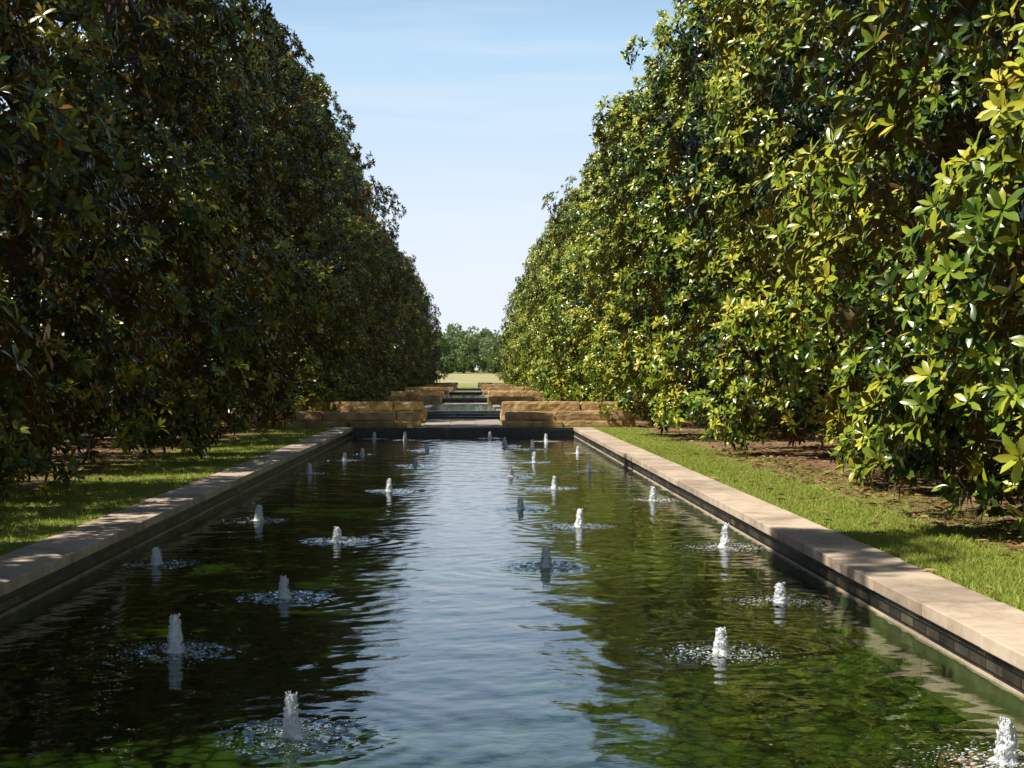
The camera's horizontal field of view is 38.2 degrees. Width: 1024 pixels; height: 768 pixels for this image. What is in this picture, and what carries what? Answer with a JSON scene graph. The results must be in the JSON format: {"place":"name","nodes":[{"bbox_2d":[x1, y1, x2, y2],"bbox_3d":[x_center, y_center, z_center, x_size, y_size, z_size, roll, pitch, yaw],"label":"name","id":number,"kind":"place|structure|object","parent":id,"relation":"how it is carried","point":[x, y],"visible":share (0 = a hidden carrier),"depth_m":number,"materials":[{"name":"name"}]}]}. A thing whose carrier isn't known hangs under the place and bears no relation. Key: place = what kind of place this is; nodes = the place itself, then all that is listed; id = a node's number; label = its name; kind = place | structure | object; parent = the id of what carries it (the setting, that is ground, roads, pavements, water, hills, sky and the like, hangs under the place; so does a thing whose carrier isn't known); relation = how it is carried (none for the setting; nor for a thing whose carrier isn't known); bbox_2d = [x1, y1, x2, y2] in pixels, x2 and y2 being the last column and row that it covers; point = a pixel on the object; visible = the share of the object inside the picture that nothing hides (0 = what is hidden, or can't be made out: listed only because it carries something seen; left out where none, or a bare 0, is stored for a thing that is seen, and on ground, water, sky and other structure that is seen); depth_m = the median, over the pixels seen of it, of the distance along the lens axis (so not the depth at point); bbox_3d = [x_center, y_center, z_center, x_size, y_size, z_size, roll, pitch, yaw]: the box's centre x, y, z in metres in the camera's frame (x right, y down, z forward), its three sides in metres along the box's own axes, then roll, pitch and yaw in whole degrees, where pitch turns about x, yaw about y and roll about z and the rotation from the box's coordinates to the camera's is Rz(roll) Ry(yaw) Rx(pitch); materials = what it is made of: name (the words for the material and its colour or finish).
{"place":"outdoors","nodes":[
{"label":"outdoors","id":0,"kind":"place"},
{"bbox_2d":[79,438,97,456],"bbox_3d":[-8.385,1.237,29.276,0.320,0.420,0.240,0,0,-2],"label":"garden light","id":1,"kind":"object","parent":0,"point":[88,441],"visible":0.34,"depth_m":29.23,"materials":[{"name":"metal"}]},
{"bbox_2d":[0,0,944,369],"label":"sky","id":2,"kind":"structure","parent":0,"point":[473,112],"materials":[{"name":"blue"}]},
{"bbox_2d":[0,370,1023,610],"bbox_3d":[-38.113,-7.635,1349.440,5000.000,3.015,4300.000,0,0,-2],"label":"ground","id":3,"kind":"structure","parent":0,"point":[468,379],"depth_m":24.64,"materials":[{"name":"brown soil"}]},
{"bbox_2d":[0,62,65,448],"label":"magnolia tree","id":4,"kind":"object","parent":3,"relation":"on","point":[24,353],"visible":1,"depth_m":13.76,"materials":[{"name":"green plant"}]},
{"bbox_2d":[0,0,174,502],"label":"magnolia tree","id":5,"kind":"object","parent":3,"relation":"on","point":[60,137],"visible":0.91,"depth_m":18.64,"materials":[{"name":"green plant"}]},
{"bbox_2d":[0,0,313,443],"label":"magnolia tree","id":6,"kind":"object","parent":3,"relation":"on","point":[224,130],"visible":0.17,"depth_m":34.76,"materials":[{"name":"green plant"}]},
{"bbox_2d":[0,0,334,466],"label":"magnolia tree","id":7,"kind":"object","parent":3,"relation":"on","point":[168,413],"visible":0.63,"depth_m":26.17,"materials":[{"name":"green plant"}]},
{"bbox_2d":[61,0,354,428],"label":"magnolia tree","id":8,"kind":"object","parent":3,"relation":"on","point":[305,147],"visible":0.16,"depth_m":42.80,"materials":[{"name":"green plant"}]},
{"bbox_2d":[165,32,374,419],"bbox_3d":[-9.009,-5.457,51.883,8.331,13.741,8.261,0,0,-15],"label":"magnolia tree","id":9,"kind":"object","parent":3,"relation":"on","point":[306,390],"visible":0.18,"depth_m":51.47,"materials":[{"name":"green plant"}]},
{"bbox_2d":[224,24,378,401],"bbox_3d":[-9.361,-6.569,59.407,8.406,15.908,9.287,0,0,-16],"label":"magnolia tree","id":10,"kind":"object","parent":3,"relation":"on","point":[291,70],"visible":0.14,"depth_m":58.91,"materials":[{"name":"green plant"}]},
{"bbox_2d":[261,65,397,401],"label":"magnolia tree","id":11,"kind":"object","parent":3,"relation":"on","point":[380,365],"visible":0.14,"depth_m":68.01,"materials":[{"name":"green plant"}]},
{"bbox_2d":[249,401,427,426],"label":"sandstone wall","id":12,"kind":"structure","parent":3,"relation":"on","point":[384,414],"depth_m":46.34,"materials":[{"name":"brown stone"}]},
{"bbox_2d":[307,72,406,401],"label":"magnolia tree","id":13,"kind":"object","parent":3,"relation":"on","point":[390,314],"visible":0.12,"depth_m":76.66,"materials":[{"name":"green plant"}]},
{"bbox_2d":[334,148,410,397],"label":"magnolia tree","id":14,"kind":"object","parent":3,"relation":"on","point":[391,344],"visible":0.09,"depth_m":84.75,"materials":[{"name":"green plant"}]},
{"bbox_2d":[351,199,410,398],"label":"magnolia tree","id":15,"kind":"object","parent":3,"relation":"on","point":[404,354],"visible":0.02,"depth_m":93.60,"materials":[{"name":"green plant"}]},
{"bbox_2d":[365,203,413,390],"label":"magnolia tree","id":16,"kind":"object","parent":3,"relation":"on","point":[389,243],"visible":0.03,"depth_m":101.60,"materials":[{"name":"green plant"}]},
{"bbox_2d":[375,232,418,389],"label":"magnolia tree","id":17,"kind":"object","parent":3,"relation":"on","point":[407,329],"visible":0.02,"depth_m":109.48,"materials":[{"name":"green plant"}]},
{"bbox_2d":[371,211,424,386],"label":"magnolia tree","id":18,"kind":"object","parent":3,"relation":"on","point":[410,282],"visible":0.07,"depth_m":118.78,"materials":[{"name":"green plant"}]},
{"bbox_2d":[388,247,419,380],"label":"magnolia tree","id":19,"kind":"object","parent":3,"relation":"on","point":[411,348],"visible":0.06,"depth_m":126.43,"materials":[{"name":"green plant"}]},
{"bbox_2d":[373,391,443,404],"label":"sandstone wall","id":20,"kind":"structure","parent":3,"relation":"on","point":[429,397],"depth_m":84.14,"materials":[{"name":"brown stone"}]},
{"bbox_2d":[389,233,431,386],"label":"magnolia tree","id":21,"kind":"object","parent":3,"relation":"on","point":[417,346],"visible":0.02,"depth_m":134.34,"materials":[{"name":"green plant"}]},
{"bbox_2d":[393,249,429,386],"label":"magnolia tree","id":22,"kind":"object","parent":3,"relation":"on","point":[423,323],"visible":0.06,"depth_m":142.23,"materials":[{"name":"green plant"}]},
{"bbox_2d":[401,254,437,386],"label":"magnolia tree","id":23,"kind":"object","parent":3,"relation":"on","point":[426,337],"visible":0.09,"depth_m":151.25,"materials":[{"name":"green plant"}]},
{"bbox_2d":[405,274,442,383],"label":"magnolia tree","id":24,"kind":"object","parent":3,"relation":"on","point":[421,308],"visible":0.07,"depth_m":159.85,"materials":[{"name":"green plant"}]},
{"bbox_2d":[406,265,441,382],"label":"magnolia tree","id":25,"kind":"object","parent":3,"relation":"on","point":[437,354],"visible":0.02,"depth_m":176.26,"materials":[{"name":"green plant"}]},
{"bbox_2d":[404,256,448,383],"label":"magnolia tree","id":26,"kind":"object","parent":3,"relation":"on","point":[431,314],"visible":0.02,"depth_m":183.33,"materials":[{"name":"green plant"}]},
{"bbox_2d":[404,387,449,396],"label":"sandstone wall","id":27,"kind":"structure","parent":3,"relation":"on","point":[446,390],"depth_m":117.10,"materials":[{"name":"brown stone"}]},
{"bbox_2d":[418,296,441,383],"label":"magnolia tree","id":28,"kind":"object","parent":3,"relation":"on","point":[431,356],"visible":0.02,"depth_m":167.84,"materials":[{"name":"green plant"}]},
{"bbox_2d":[423,295,442,361],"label":"magnolia tree","id":29,"kind":"object","parent":3,"relation":"on","point":[436,325],"visible":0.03,"depth_m":193.16,"materials":[{"name":"green plant"}]},
{"bbox_2d":[424,384,455,389],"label":"sandstone wall","id":30,"kind":"structure","parent":3,"relation":"on","point":[452,386],"depth_m":152.14,"materials":[{"name":"brown stone"}]},
{"bbox_2d":[435,382,457,386],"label":"sandstone wall","id":31,"kind":"structure","parent":3,"relation":"on","point":[455,383],"depth_m":188.21,"materials":[{"name":"brown stone"}]},
{"bbox_2d":[421,404,501,418],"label":"water cascade","id":32,"kind":"object","parent":3,"relation":"on","point":[463,411],"visible":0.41,"depth_m":57.59,"materials":[{"name":"liquid"}]},
{"bbox_2d":[421,419,502,427],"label":"stone walk","id":33,"kind":"structure","parent":3,"relation":"on","point":[462,423],"depth_m":48.97,"materials":[{"name":"beige stone"}]},
{"bbox_2d":[441,395,490,402],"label":"water cascade","id":34,"kind":"object","parent":3,"relation":"on","point":[464,398],"visible":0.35,"depth_m":91.26,"materials":[{"name":"stone"}]},
{"bbox_2d":[449,390,482,394],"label":"water cascade","id":35,"kind":"object","parent":3,"relation":"on","point":[465,392],"visible":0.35,"depth_m":124.25,"materials":[{"name":"stone"}]},
{"bbox_2d":[444,402,487,403],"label":"stone walk","id":36,"kind":"structure","parent":3,"relation":"on","point":[465,403],"depth_m":84.34,"materials":[{"name":"grey stone"}]},
{"bbox_2d":[455,387,480,389],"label":"water cascade","id":37,"kind":"object","parent":3,"relation":"on","point":[467,388],"visible":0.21,"depth_m":159.24,"materials":[{"name":"stone"}]},
{"bbox_2d":[478,383,502,386],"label":"sandstone wall","id":38,"kind":"structure","parent":3,"relation":"on","point":[488,383],"depth_m":188.29,"materials":[{"name":"brown stone"}]},
{"bbox_2d":[480,384,515,389],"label":"sandstone wall","id":39,"kind":"structure","parent":3,"relation":"on","point":[492,385],"depth_m":152.33,"materials":[{"name":"brown stone"}]},
{"bbox_2d":[493,307,513,382],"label":"magnolia tree","id":40,"kind":"object","parent":3,"relation":"on","point":[499,356],"visible":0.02,"depth_m":196.06,"materials":[{"name":"green plant"}]},
{"bbox_2d":[483,387,534,396],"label":"sandstone wall","id":41,"kind":"structure","parent":3,"relation":"on","point":[486,390],"depth_m":117.33,"materials":[{"name":"brown stone"}]},
{"bbox_2d":[496,301,521,380],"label":"magnolia tree","id":42,"kind":"object","parent":3,"relation":"on","point":[504,355],"visible":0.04,"depth_m":179.44,"materials":[{"name":"green plant"}]},
{"bbox_2d":[499,306,519,383],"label":"magnolia tree","id":43,"kind":"object","parent":3,"relation":"on","point":[510,328],"visible":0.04,"depth_m":187.60,"materials":[{"name":"green plant"}]},
{"bbox_2d":[0,427,1023,767],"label":"reflecting pool","id":44,"kind":"structure","parent":3,"relation":"on","point":[426,631],"depth_m":10.75,"materials":[{"name":"liquid"}]},
{"bbox_2d":[106,546,190,568],"bbox_3d":[-3.536,1.693,14.595,0.988,0.181,1.030,0,0,-21],"label":"fountain jet","id":45,"kind":"object","parent":44,"relation":"on","point":[156,558],"visible":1,"depth_m":14.55,"materials":[{"name":"white liquid"}]},
{"bbox_2d":[123,613,246,664],"bbox_3d":[-2.279,1.679,9.999,0.997,0.270,1.040,0,0,35],"label":"fountain jet","id":46,"kind":"object","parent":44,"relation":"on","point":[175,639],"visible":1,"depth_m":9.94,"materials":[{"name":"white liquid"}]},
{"bbox_2d":[227,505,291,523],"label":"fountain jet","id":47,"kind":"object","parent":44,"relation":"on","point":[258,515],"visible":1,"depth_m":18.95,"materials":[{"name":"white liquid"}]},
{"bbox_2d":[235,575,339,605],"bbox_3d":[-1.921,1.699,12.382,1.057,0.196,0.923,0,0,15],"label":"fountain jet","id":48,"kind":"object","parent":44,"relation":"on","point":[284,591],"visible":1,"depth_m":12.36,"materials":[{"name":"white liquid"}]},
{"bbox_2d":[206,690,384,761],"bbox_3d":[-1.130,1.703,7.604,1.013,0.246,0.884,0,0,-37],"label":"fountain jet","id":49,"kind":"object","parent":44,"relation":"on","point":[292,724],"visible":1,"depth_m":7.59,"materials":[{"name":"white liquid"}]},
{"bbox_2d":[287,463,324,474],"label":"fountain jet","id":50,"kind":"object","parent":44,"relation":"on","point":[309,468],"visible":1,"depth_m":28.07,"materials":[{"name":"white liquid"}]},
{"bbox_2d":[300,526,370,545],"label":"fountain jet","id":51,"kind":"object","parent":44,"relation":"on","point":[336,537],"visible":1,"depth_m":16.63,"materials":[{"name":"white liquid"}]},
{"bbox_2d":[341,453,351,460],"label":"fountain jet","id":52,"kind":"object","parent":44,"relation":"on","point":[344,457],"visible":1,"depth_m":32.39,"materials":[{"name":"white liquid"}]},
{"bbox_2d":[374,478,411,492],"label":"fountain jet","id":53,"kind":"object","parent":44,"relation":"on","point":[389,487],"visible":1,"depth_m":23.79,"materials":[{"name":"white liquid"}]},
{"bbox_2d":[398,432,414,440],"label":"fountain jet","id":54,"kind":"object","parent":44,"relation":"on","point":[405,436],"visible":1,"depth_m":42.55,"materials":[{"name":"white liquid"}]},
{"bbox_2d":[405,458,428,466],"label":"fountain jet","id":55,"kind":"object","parent":44,"relation":"on","point":[415,462],"visible":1,"depth_m":30.51,"materials":[{"name":"white liquid"}]},
{"bbox_2d":[414,444,437,450],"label":"fountain jet","id":56,"kind":"object","parent":44,"relation":"on","point":[426,447],"visible":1,"depth_m":36.63,"materials":[{"name":"white liquid"}]},
{"bbox_2d":[479,431,500,438],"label":"fountain jet","id":57,"kind":"object","parent":44,"relation":"on","point":[489,435],"visible":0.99,"depth_m":43.87,"materials":[{"name":"white liquid"}]},
{"bbox_2d":[492,437,517,446],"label":"fountain jet","id":58,"kind":"object","parent":44,"relation":"on","point":[504,442],"visible":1,"depth_m":38.99,"materials":[{"name":"white liquid"}]},
{"bbox_2d":[491,466,530,478],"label":"fountain jet","id":59,"kind":"object","parent":44,"relation":"on","point":[510,473],"visible":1,"depth_m":27.16,"materials":[{"name":"white liquid"}]},
{"bbox_2d":[499,497,542,511],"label":"fountain jet","id":60,"kind":"object","parent":44,"relation":"on","point":[520,505],"visible":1,"depth_m":20.53,"materials":[{"name":"white liquid"}]},
{"bbox_2d":[514,439,542,449],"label":"fountain jet","id":61,"kind":"object","parent":44,"relation":"on","point":[532,445],"visible":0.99,"depth_m":37.27,"materials":[{"name":"white liquid"}]},
{"bbox_2d":[485,546,580,573],"bbox_3d":[0.287,1.681,14.395,1.029,0.215,1.013,0,0,-31],"label":"fountain jet","id":62,"kind":"object","parent":44,"relation":"on","point":[546,560],"visible":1,"depth_m":14.36,"materials":[{"name":"white liquid"}]},
{"bbox_2d":[518,452,547,462],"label":"fountain jet","id":63,"kind":"object","parent":44,"relation":"on","point":[534,458],"visible":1,"depth_m":31.66,"materials":[{"name":"white liquid"}]},
{"bbox_2d":[536,434,553,441],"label":"fountain jet","id":64,"kind":"object","parent":44,"relation":"on","point":[545,437],"visible":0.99,"depth_m":41.69,"materials":[{"name":"white liquid"}]},
{"bbox_2d":[527,476,574,490],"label":"fountain jet","id":65,"kind":"object","parent":44,"relation":"on","point":[554,483],"visible":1,"depth_m":24.33,"materials":[{"name":"white liquid"}]},
{"bbox_2d":[542,508,613,529],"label":"fountain jet","id":66,"kind":"object","parent":44,"relation":"on","point":[579,519],"visible":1,"depth_m":18.21,"materials":[{"name":"white liquid"}]},
{"bbox_2d":[575,461,609,472],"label":"fountain jet","id":67,"kind":"object","parent":44,"relation":"on","point":[588,467],"visible":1,"depth_m":28.64,"materials":[{"name":"white liquid"}]},
{"bbox_2d":[624,486,674,503],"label":"fountain jet","id":68,"kind":"object","parent":44,"relation":"on","point":[653,494],"visible":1,"depth_m":22.03,"materials":[{"name":"white liquid"}]},
{"bbox_2d":[646,627,781,664],"bbox_3d":[1.440,1.718,9.907,0.935,0.189,0.920,0,0,-31],"label":"fountain jet","id":69,"kind":"object","parent":44,"relation":"on","point":[720,643],"visible":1,"depth_m":9.89,"materials":[{"name":"white liquid"}]},
{"bbox_2d":[681,522,763,551],"bbox_3d":[2.321,1.638,16.044,1.201,0.282,1.048,0,0,-3],"label":"fountain jet","id":70,"kind":"object","parent":44,"relation":"on","point":[725,539],"visible":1,"depth_m":15.99,"materials":[{"name":"white liquid"}]},
{"bbox_2d":[716,582,841,612],"bbox_3d":[2.188,1.711,12.032,1.129,0.176,1.186,0,0,-26],"label":"fountain jet","id":71,"kind":"object","parent":44,"relation":"on","point":[780,596],"visible":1,"depth_m":12.11,"materials":[{"name":"white liquid"}]},
{"bbox_2d":[915,716,1023,767],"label":"fountain jet","id":72,"kind":"object","parent":44,"relation":"on","point":[1006,744],"visible":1,"depth_m":7.11,"materials":[{"name":"white liquid"}]},
{"bbox_2d":[0,426,1023,610],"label":"grass","id":73,"kind":"structure","parent":3,"relation":"on","point":[701,458],"depth_m":18.56,"materials":[{"name":"green plant"}]},
{"bbox_2d":[0,415,1023,588],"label":"fallen leaves","id":74,"kind":"object","parent":3,"relation":"on","point":[913,515],"visible":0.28,"depth_m":22.11,"materials":[{"name":"brown plant"}]},
{"bbox_2d":[501,265,527,383],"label":"magnolia tree","id":75,"kind":"object","parent":3,"relation":"on","point":[506,348],"visible":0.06,"depth_m":172.10,"materials":[{"name":"green plant"}]},
{"bbox_2d":[508,279,527,377],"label":"magnolia tree","id":76,"kind":"object","parent":3,"relation":"on","point":[519,311],"visible":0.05,"depth_m":153.22,"materials":[{"name":"green plant"}]},
{"bbox_2d":[499,244,538,383],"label":"magnolia tree","id":77,"kind":"object","parent":3,"relation":"on","point":[503,341],"visible":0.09,"depth_m":162.31,"materials":[{"name":"green plant"}]},
{"bbox_2d":[487,391,565,404],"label":"sandstone wall","id":78,"kind":"structure","parent":3,"relation":"on","point":[499,397],"depth_m":80.73,"materials":[{"name":"brown stone"}]},
{"bbox_2d":[510,261,543,386],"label":"magnolia tree","id":79,"kind":"object","parent":3,"relation":"on","point":[515,375],"visible":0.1,"depth_m":138.29,"materials":[{"name":"green plant"}]},
{"bbox_2d":[505,223,552,386],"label":"magnolia tree","id":80,"kind":"object","parent":3,"relation":"on","point":[516,354],"visible":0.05,"depth_m":145.82,"materials":[{"name":"green plant"}]},
{"bbox_2d":[517,230,551,386],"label":"magnolia tree","id":81,"kind":"object","parent":3,"relation":"on","point":[528,271],"depth_m":129.19,"materials":[{"name":"green plant"}]},
{"bbox_2d":[517,208,565,386],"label":"magnolia tree","id":82,"kind":"object","parent":3,"relation":"on","point":[522,366],"visible":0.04,"depth_m":120.49,"materials":[{"name":"green plant"}]},
{"bbox_2d":[98,322,989,373],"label":"distant treeline","id":83,"kind":"object","parent":3,"relation":"on","point":[462,350],"visible":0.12,"depth_m":284.88,"materials":[{"name":"green plant"}]},
{"bbox_2d":[514,189,577,389],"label":"magnolia tree","id":84,"kind":"object","parent":3,"relation":"on","point":[539,276],"visible":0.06,"depth_m":112.68,"materials":[{"name":"green plant"}]},
{"bbox_2d":[519,196,578,390],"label":"magnolia tree","id":85,"kind":"object","parent":3,"relation":"on","point":[528,333],"visible":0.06,"depth_m":104.85,"materials":[{"name":"green plant"}]},
{"bbox_2d":[514,169,594,389],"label":"magnolia tree","id":86,"kind":"object","parent":3,"relation":"on","point":[530,308],"visible":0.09,"depth_m":96.62,"materials":[{"name":"green plant"}]},
{"bbox_2d":[534,195,592,390],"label":"magnolia tree","id":87,"kind":"object","parent":3,"relation":"on","point":[570,291],"visible":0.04,"depth_m":88.57,"materials":[{"name":"green plant"}]},
{"bbox_2d":[500,401,636,426],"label":"sandstone wall","id":88,"kind":"structure","parent":3,"relation":"on","point":[522,414],"depth_m":46.53,"materials":[{"name":"brown stone"}]},
{"bbox_2d":[542,150,615,400],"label":"magnolia tree","id":89,"kind":"object","parent":3,"relation":"on","point":[562,284],"visible":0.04,"depth_m":80.75,"materials":[{"name":"green plant"}]},
{"bbox_2d":[530,90,672,401],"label":"magnolia tree","id":90,"kind":"object","parent":3,"relation":"on","point":[549,387],"visible":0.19,"depth_m":70.57,"materials":[{"name":"green plant"}]},
{"bbox_2d":[551,83,670,405],"bbox_3d":[5.937,-5.930,63.121,8.294,14.576,9.741,0,0,-43],"label":"magnolia tree","id":91,"kind":"object","parent":3,"relation":"on","point":[595,307],"visible":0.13,"depth_m":63.15,"materials":[{"name":"green plant"}]},
{"bbox_2d":[570,40,751,418],"bbox_3d":[6.170,-5.807,55.156,9.256,14.413,8.378,0,0,-34],"label":"magnolia tree","id":92,"kind":"object","parent":3,"relation":"on","point":[602,332],"visible":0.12,"depth_m":54.31,"materials":[{"name":"green plant"}]},
{"bbox_2d":[591,0,829,426],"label":"magnolia tree","id":93,"kind":"object","parent":3,"relation":"on","point":[649,171],"visible":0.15,"depth_m":46.49,"materials":[{"name":"green plant"}]},
{"bbox_2d":[588,0,918,437],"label":"magnolia tree","id":94,"kind":"object","parent":3,"relation":"on","point":[708,152],"visible":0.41,"depth_m":37.55,"materials":[{"name":"green plant"}]},
{"bbox_2d":[655,0,1006,451],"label":"magnolia tree","id":95,"kind":"object","parent":3,"relation":"on","point":[798,407],"visible":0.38,"depth_m":29.27,"materials":[{"name":"green plant"}]},
{"bbox_2d":[723,0,1023,489],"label":"magnolia tree","id":96,"kind":"object","parent":3,"relation":"on","point":[867,348],"visible":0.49,"depth_m":20.71,"materials":[{"name":"green plant"}]},
{"bbox_2d":[763,0,1023,540],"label":"magnolia tree","id":97,"kind":"object","parent":3,"relation":"on","point":[980,348],"visible":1,"depth_m":14.62,"materials":[{"name":"green plant"}]},
{"bbox_2d":[884,3,1011,370],"bbox_3d":[15.829,-5.923,50.137,8.207,14.712,9.639,0,0,5],"label":"magnolia tree","id":98,"kind":"object","parent":3,"relation":"on","point":[1010,89],"depth_m":48.56,"materials":[{"name":"green plant"}]},
{"bbox_2d":[939,49,1005,371],"bbox_3d":[15.914,-5.826,41.980,7.400,14.597,8.500,0,0,23],"label":"magnolia tree","id":99,"kind":"object","parent":3,"relation":"on","point":[991,132],"depth_m":41.30,"materials":[{"name":"green plant"}]}
]}

